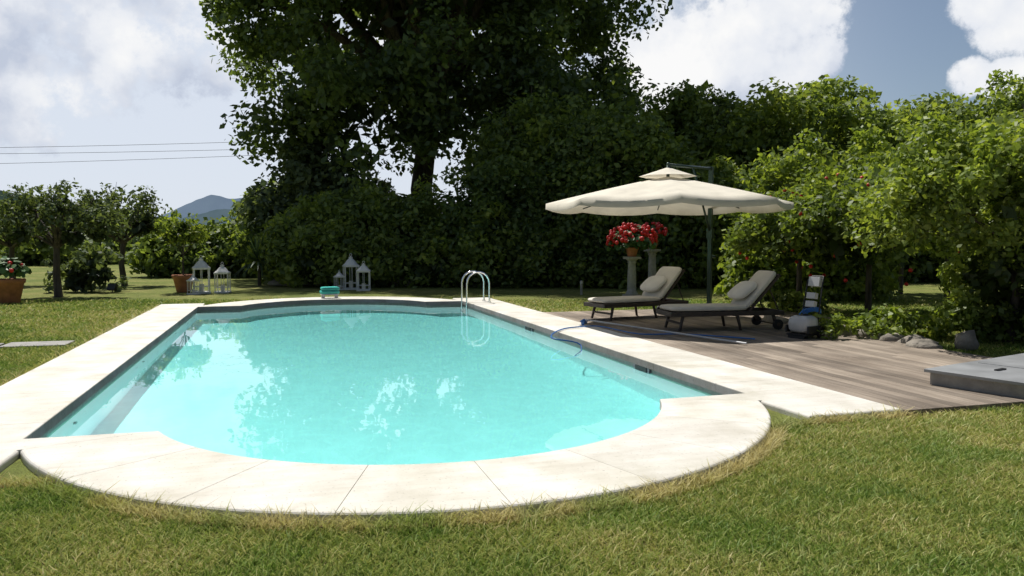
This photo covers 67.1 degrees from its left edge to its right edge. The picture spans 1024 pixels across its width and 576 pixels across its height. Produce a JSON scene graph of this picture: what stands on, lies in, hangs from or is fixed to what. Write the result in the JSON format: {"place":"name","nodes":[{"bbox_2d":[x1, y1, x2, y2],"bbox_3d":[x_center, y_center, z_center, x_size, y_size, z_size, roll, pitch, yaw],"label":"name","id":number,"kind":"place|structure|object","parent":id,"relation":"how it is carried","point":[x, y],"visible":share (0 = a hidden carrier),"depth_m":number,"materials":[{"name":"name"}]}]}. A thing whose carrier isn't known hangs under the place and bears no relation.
{"place":"outdoors","nodes":[
{"label":"outdoors","id":0,"kind":"place"},
{"bbox_2d":[0,190,70,216],"bbox_3d":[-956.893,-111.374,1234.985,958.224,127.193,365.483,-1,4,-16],"label":"hill","id":1,"kind":"structure","parent":0,"point":[3,196],"depth_m":1285.21,"materials":[{"name":"green plant"}]},
{"bbox_2d":[0,140,284,163],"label":"power lines","id":2,"kind":"object","parent":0,"point":[115,145],"visible":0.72,"depth_m":73.88,"materials":[{"name":"metal"}]},
{"bbox_2d":[154,207,209,274],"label":"lemon tree","id":3,"kind":"object","parent":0,"point":[178,232],"depth_m":21.82,"materials":[{"name":"green plant"}]},
{"bbox_2d":[157,195,241,218],"bbox_3d":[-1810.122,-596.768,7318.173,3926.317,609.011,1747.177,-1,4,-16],"label":"mountain","id":4,"kind":"structure","parent":0,"point":[208,203],"depth_m":7543.72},
{"bbox_2d":[178,209,238,225],"bbox_3d":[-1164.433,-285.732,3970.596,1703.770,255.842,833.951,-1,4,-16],"label":"mountain","id":5,"kind":"structure","parent":0,"point":[217,213],"depth_m":4106.18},
{"bbox_2d":[0,264,1023,575],"bbox_3d":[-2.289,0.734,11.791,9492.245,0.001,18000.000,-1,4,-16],"label":"ground","id":6,"kind":"structure","parent":0,"point":[140,284],"depth_m":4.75,"materials":[{"name":"green plant"}]},
{"bbox_2d":[0,256,31,303],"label":"terracotta pot","id":7,"kind":"object","parent":6,"relation":"on","point":[11,290],"visible":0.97,"depth_m":17.80,"materials":[{"name":"ceramic"}]},
{"bbox_2d":[0,198,56,277],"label":"olive tree","id":8,"kind":"object","parent":6,"relation":"on","point":[38,243],"depth_m":25.32,"materials":[{"name":"green plant"}]},
{"bbox_2d":[0,340,74,348],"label":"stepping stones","id":9,"kind":"object","parent":6,"relation":"on","point":[37,344],"visible":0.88,"depth_m":10.72,"materials":[{"name":"white stone"}]},
{"bbox_2d":[0,195,130,265],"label":"tree","id":10,"kind":"object","parent":6,"relation":"on","point":[33,256],"depth_m":47.57,"materials":[{"name":"green plant"}]},
{"bbox_2d":[0,178,131,296],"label":"olive tree","id":11,"kind":"object","parent":6,"relation":"on","point":[85,214],"depth_m":19.89,"materials":[{"name":"green plant"}]},
{"bbox_2d":[40,240,131,292],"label":"bushes","id":12,"kind":"object","parent":6,"relation":"on","point":[79,274],"visible":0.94,"depth_m":22.00,"materials":[{"name":"green plant"}]},
{"bbox_2d":[106,284,117,292],"bbox_3d":[-11.218,0.012,21.690,0.302,0.271,0.164,1,3,14],"label":"garden spotlight","id":13,"kind":"object","parent":6,"relation":"on","point":[112,287],"visible":1,"depth_m":21.64,"materials":[{"name":"metal"}]},
{"bbox_2d":[64,182,177,285],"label":"olive tree","id":14,"kind":"object","parent":6,"relation":"on","point":[141,228],"depth_m":25.16,"materials":[{"name":"green plant"}]},
{"bbox_2d":[110,204,175,263],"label":"tree","id":15,"kind":"object","parent":6,"relation":"on","point":[118,243],"depth_m":52.15,"materials":[{"name":"green plant"}]},
{"bbox_2d":[171,274,192,292],"bbox_3d":[-9.424,-0.131,22.173,0.630,0.500,0.624,-1,4,-16],"label":"flower pot","id":16,"kind":"object","parent":6,"relation":"on","point":[180,281],"visible":0.83,"depth_m":21.96,"materials":[{"name":"ceramic"}]},
{"bbox_2d":[186,273,200,294],"bbox_3d":[-8.750,-0.115,21.213,0.313,0.581,0.313,-3,5,-41],"label":"lantern","id":17,"kind":"object","parent":6,"relation":"on","point":[193,278],"visible":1,"depth_m":21.17,"materials":[{"name":"white paint"}]},
{"bbox_2d":[124,215,263,277],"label":"shrubs","id":18,"kind":"object","parent":6,"relation":"on","point":[155,256],"visible":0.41,"depth_m":31.13,"materials":[{"name":"green plant"}]},
{"bbox_2d":[192,255,210,293],"bbox_3d":[-8.711,-0.388,21.667,0.478,1.072,0.478,-2,4,-26],"label":"tall lantern","id":19,"kind":"object","parent":6,"relation":"on","point":[200,264],"visible":0.92,"depth_m":21.56,"materials":[{"name":"white paint"}]},
{"bbox_2d":[213,262,230,292],"bbox_3d":[-8.181,-0.296,21.833,0.423,0.869,0.423,-1,3,-8],"label":"lantern","id":20,"kind":"object","parent":6,"relation":"on","point":[222,269],"visible":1,"depth_m":21.71,"materials":[{"name":"white paint"}]},
{"bbox_2d":[234,235,272,285],"bbox_3d":[-8.407,-0.949,25.403,1.827,1.751,2.081,-1,4,-16],"label":"yucca","id":21,"kind":"object","parent":6,"relation":"on","point":[257,245],"depth_m":25.18,"materials":[{"name":"green plant"}]},
{"bbox_2d":[228,177,288,228],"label":"tree","id":22,"kind":"object","parent":6,"relation":"on","point":[231,213],"depth_m":38.69,"materials":[{"name":"green plant"}]},
{"bbox_2d":[252,206,317,278],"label":"shrubs","id":23,"kind":"object","parent":6,"relation":"on","point":[260,233],"visible":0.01,"depth_m":29.42,"materials":[{"name":"green plant"}]},
{"bbox_2d":[222,140,402,235],"bbox_3d":[-8.476,-3.026,33.777,8.234,6.580,6.946,-1,4,-16],"label":"tree","id":24,"kind":"object","parent":6,"relation":"on","point":[264,203],"depth_m":32.02,"materials":[{"name":"green plant"}]},
{"bbox_2d":[333,270,344,289],"bbox_3d":[-5.189,-0.244,23.218,0.313,0.603,0.313,-2,4,-31],"label":"lantern","id":25,"kind":"object","parent":6,"relation":"on","point":[339,275],"visible":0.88,"depth_m":23.15,"materials":[{"name":"white paint"}]},
{"bbox_2d":[267,277,410,285],"bbox_3d":[-5.548,-0.230,25.644,4.828,0.362,1.384,0,3,-1],"label":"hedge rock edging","id":26,"kind":"object","parent":6,"relation":"on","point":[272,282],"visible":0.17,"depth_m":25.07,"materials":[{"name":"grey stone"}]},
{"bbox_2d":[342,253,359,289],"bbox_3d":[-4.877,-0.500,23.388,0.478,1.094,0.478,-1,4,-21],"label":"tall lantern","id":27,"kind":"object","parent":6,"relation":"on","point":[350,262],"visible":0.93,"depth_m":23.27,"materials":[{"name":"white paint"}]},
{"bbox_2d":[356,261,370,290],"bbox_3d":[-4.386,-0.361,22.850,0.423,0.880,0.423,0,3,-4],"label":"lantern","id":28,"kind":"object","parent":6,"relation":"on","point":[363,267],"visible":1,"depth_m":22.75,"materials":[{"name":"white paint"}]},
{"bbox_2d":[242,172,512,286],"bbox_3d":[-4.024,-1.772,26.147,9.995,4.330,4.585,0,3,1],"label":"hedge","id":29,"kind":"object","parent":6,"relation":"on","point":[393,219],"visible":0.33,"depth_m":25.25,"materials":[{"name":"green plant"}]},
{"bbox_2d":[40,302,722,437],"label":"trim","id":30,"kind":"structure","parent":6,"relation":"on","point":[643,369],"depth_m":11.38,"materials":[{"name":"grey stone"}]},
{"bbox_2d":[45,305,712,464],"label":"pool water","id":31,"kind":"structure","parent":30,"relation":"in","point":[365,384],"depth_m":7.91,"materials":[{"name":"teal liquid"}]},
{"bbox_2d":[199,0,672,201],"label":"tree","id":32,"kind":"object","parent":6,"relation":"on","point":[335,81],"depth_m":32.05,"materials":[{"name":"green plant"}]},
{"bbox_2d":[0,416,899,527],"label":"grass","id":33,"kind":"structure","parent":6,"relation":"on","point":[426,523],"depth_m":4.02,"materials":[{"name":"green plant"}]},
{"bbox_2d":[0,296,902,522],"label":"pool coping","id":34,"kind":"object","parent":6,"relation":"on","point":[673,436],"visible":0.89,"depth_m":5.09,"materials":[{"name":"beige stone"}]},
{"bbox_2d":[320,286,339,297],"bbox_3d":[-4.510,0.106,19.103,0.460,0.280,0.320,-2,4,-24],"label":"teal cushion stack","id":35,"kind":"object","parent":34,"relation":"on","point":[331,290],"visible":1,"depth_m":18.98,"materials":[{"name":"fabric"}]},
{"bbox_2d":[461,270,490,309],"bbox_3d":[-0.843,0.492,17.768,0.622,1.776,0.587,-1,4,-16],"label":"pool ladder","id":36,"kind":"object","parent":34,"relation":"on","point":[471,274],"visible":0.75,"depth_m":17.58,"materials":[{"name":"silver metal"}]},
{"bbox_2d":[264,202,647,288],"bbox_3d":[-1.676,-1.281,24.928,12.404,3.068,3.454,0,3,0],"label":"hedge","id":37,"kind":"object","parent":6,"relation":"on","point":[388,269],"visible":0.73,"depth_m":24.19,"materials":[{"name":"green plant"}]},
{"bbox_2d":[459,80,622,201],"bbox_3d":[1.952,-3.858,28.760,8.252,7.262,7.114,-1,4,-16],"label":"tree","id":38,"kind":"object","parent":6,"relation":"on","point":[497,145],"depth_m":27.12,"materials":[{"name":"green plant"}]},
{"bbox_2d":[432,150,683,287],"bbox_3d":[1.532,-2.118,25.858,8.929,4.856,4.722,0,3,-3],"label":"hedge","id":39,"kind":"object","parent":6,"relation":"on","point":[481,180],"visible":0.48,"depth_m":24.68,"materials":[{"name":"green plant"}]},
{"bbox_2d":[580,280,582,294],"bbox_3d":[1.893,-0.011,21.067,0.100,0.390,0.095,-1,4,-16],"label":"garden bollard light","id":40,"kind":"object","parent":6,"relation":"on","point":[581,287],"visible":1,"depth_m":21.04,"materials":[{"name":"metal"}]},
{"bbox_2d":[520,92,701,224],"bbox_3d":[3.828,-3.459,26.670,7.525,6.714,6.406,-1,4,-16],"label":"tree","id":41,"kind":"object","parent":6,"relation":"on","point":[643,147],"depth_m":24.89,"materials":[{"name":"green plant"}]},
{"bbox_2d":[606,222,657,295],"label":"column with geraniums","id":42,"kind":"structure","parent":6,"relation":"on","point":[634,238],"depth_m":19.66,"materials":[{"name":"plant"}]},
{"bbox_2d":[639,222,668,291],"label":"column with geraniums","id":43,"kind":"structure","parent":6,"relation":"on","point":[662,232],"depth_m":21.22,"materials":[{"name":"stone"}]},
{"bbox_2d":[552,148,827,288],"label":"shrubs","id":44,"kind":"object","parent":6,"relation":"on","point":[687,234],"visible":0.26,"depth_m":23.99,"materials":[{"name":"green plant"}]},
{"bbox_2d":[635,79,777,177],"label":"tree","id":45,"kind":"object","parent":6,"relation":"on","point":[688,116],"depth_m":30.90,"materials":[{"name":"green plant"}]},
{"bbox_2d":[544,309,1023,415],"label":"deck","id":46,"kind":"structure","parent":6,"relation":"on","point":[894,374],"depth_m":9.28,"materials":[{"name":"brown wood"}]},
{"bbox_2d":[584,266,688,320],"bbox_3d":[2.288,0.083,14.164,1.900,0.928,0.744,-2,4,-28],"label":"sun lounger","id":47,"kind":"object","parent":46,"relation":"on","point":[660,285],"visible":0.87,"depth_m":14.13,"materials":[{"name":"beige fabric"}]},
{"bbox_2d":[550,318,754,349],"bbox_3d":[1.627,0.844,11.294,2.097,0.456,3.415,-3,5,-42],"label":"pool brush and hose","id":48,"kind":"object","parent":46,"relation":"on","point":[584,321],"visible":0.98,"depth_m":11.42,"materials":[{"name":"blue plastic"}]},
{"bbox_2d":[546,162,793,302],"bbox_3d":[2.827,-0.840,13.509,4.179,2.840,3.929,-1,4,-16],"label":"cantilever umbrella","id":49,"kind":"object","parent":46,"relation":"on","point":[668,190],"visible":0.91,"depth_m":12.66,"materials":[{"name":"fabric"}]},
{"bbox_2d":[656,270,784,331],"bbox_3d":[3.321,0.189,12.366,1.900,0.928,0.744,-1,3,-10],"label":"sun lounger","id":50,"kind":"object","parent":46,"relation":"on","point":[745,295],"visible":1,"depth_m":12.19,"materials":[{"name":"beige fabric"}]},
{"bbox_2d":[785,275,824,338],"bbox_3d":[4.296,0.270,11.243,0.547,0.891,0.439,-3,4,-36],"label":"pool robot caddy","id":51,"kind":"object","parent":46,"relation":"on","point":[803,325],"visible":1,"depth_m":11.17,"materials":[{"name":"white plastic"}]},
{"bbox_2d":[924,353,1023,398],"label":"pump room hatch","id":52,"kind":"object","parent":46,"relation":"on","point":[1003,376],"visible":0.95,"depth_m":7.31,"materials":[{"name":"metal"}]},
{"bbox_2d":[725,276,848,313],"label":"plants behind loungers","id":53,"kind":"object","parent":6,"relation":"on","point":[787,302],"visible":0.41,"depth_m":14.97,"materials":[{"name":"green plant"}]},
{"bbox_2d":[718,183,864,311],"bbox_3d":[5.829,-0.815,15.991,3.495,2.695,3.141,-1,4,-16],"label":"fruit tree","id":54,"kind":"object","parent":6,"relation":"on","point":[751,231],"depth_m":15.27,"materials":[{"name":"green plant"}]},
{"bbox_2d":[713,227,903,303],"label":"bushes","id":55,"kind":"object","parent":6,"relation":"on","point":[853,286],"visible":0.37,"depth_m":18.50,"materials":[{"name":"green plant"}]},
{"bbox_2d":[719,74,908,176],"bbox_3d":[12.770,-4.853,33.813,10.131,8.651,9.149,-1,4,-16],"label":"tree","id":56,"kind":"object","parent":6,"relation":"on","point":[812,105],"depth_m":30.96,"materials":[{"name":"green plant"}]},
{"bbox_2d":[742,124,902,215],"bbox_3d":[8.281,-1.939,20.132,5.084,4.450,4.391,-1,4,-16],"label":"fruit tree","id":57,"kind":"object","parent":6,"relation":"on","point":[793,163],"depth_m":19.43,"materials":[{"name":"green plant"}]},
{"bbox_2d":[719,212,1010,282],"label":"shrubs","id":58,"kind":"object","parent":6,"relation":"on","point":[920,265],"visible":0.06,"depth_m":27.19,"materials":[{"name":"green plant"}]},
{"bbox_2d":[822,100,910,148],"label":"tree","id":59,"kind":"object","parent":6,"relation":"on","point":[889,104],"depth_m":40.63,"materials":[{"name":"green plant"}]},
{"bbox_2d":[762,315,979,350],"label":"rocks","id":60,"kind":"object","parent":6,"relation":"on","point":[966,340],"visible":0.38,"depth_m":10.23,"materials":[{"name":"grey stone"}]},
{"bbox_2d":[768,156,977,312],"bbox_3d":[6.962,-0.946,14.628,3.825,3.120,3.840,-1,4,-16],"label":"pomegranate tree","id":61,"kind":"object","parent":6,"relation":"on","point":[836,246],"depth_m":14.39,"materials":[{"name":"green plant"}]},
{"bbox_2d":[898,256,903,293],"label":"fruit tree","id":62,"kind":"object","parent":6,"relation":"on","point":[900,278],"visible":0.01,"depth_m":21.30,"materials":[{"name":"brown plant"}]},
{"bbox_2d":[808,303,1011,341],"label":"border plants","id":63,"kind":"object","parent":6,"relation":"on","point":[868,323],"visible":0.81,"depth_m":11.16,"materials":[{"name":"green plant"}]},
{"bbox_2d":[841,102,1023,342],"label":"fruit tree","id":64,"kind":"object","parent":6,"relation":"on","point":[973,159],"depth_m":10.18,"materials":[{"name":"green plant"}]},
{"bbox_2d":[851,117,1014,308],"bbox_3d":[9.085,-1.541,16.013,4.638,4.143,3.945,-1,4,-16],"label":"fruit tree","id":65,"kind":"object","parent":6,"relation":"on","point":[883,155],"depth_m":16.15,"materials":[{"name":"green plant"}]},
{"bbox_2d":[887,69,1023,152],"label":"tree","id":66,"kind":"object","parent":6,"relation":"on","point":[958,110],"visible":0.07,"depth_m":32.78,"materials":[{"name":"green plant"}]},
{"bbox_2d":[927,167,1023,344],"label":"bush","id":67,"kind":"object","parent":6,"relation":"on","point":[983,276],"visible":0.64,"depth_m":10.83,"materials":[{"name":"green plant"}]},
{"bbox_2d":[987,106,1023,128],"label":"tree","id":68,"kind":"object","parent":6,"relation":"on","point":[1004,114],"depth_m":30.19,"materials":[{"name":"green plant"}]},
{"bbox_2d":[0,0,1023,216],"label":"sky","id":69,"kind":"structure","parent":0,"point":[82,75],"materials":[{"name":"white"}]}
]}

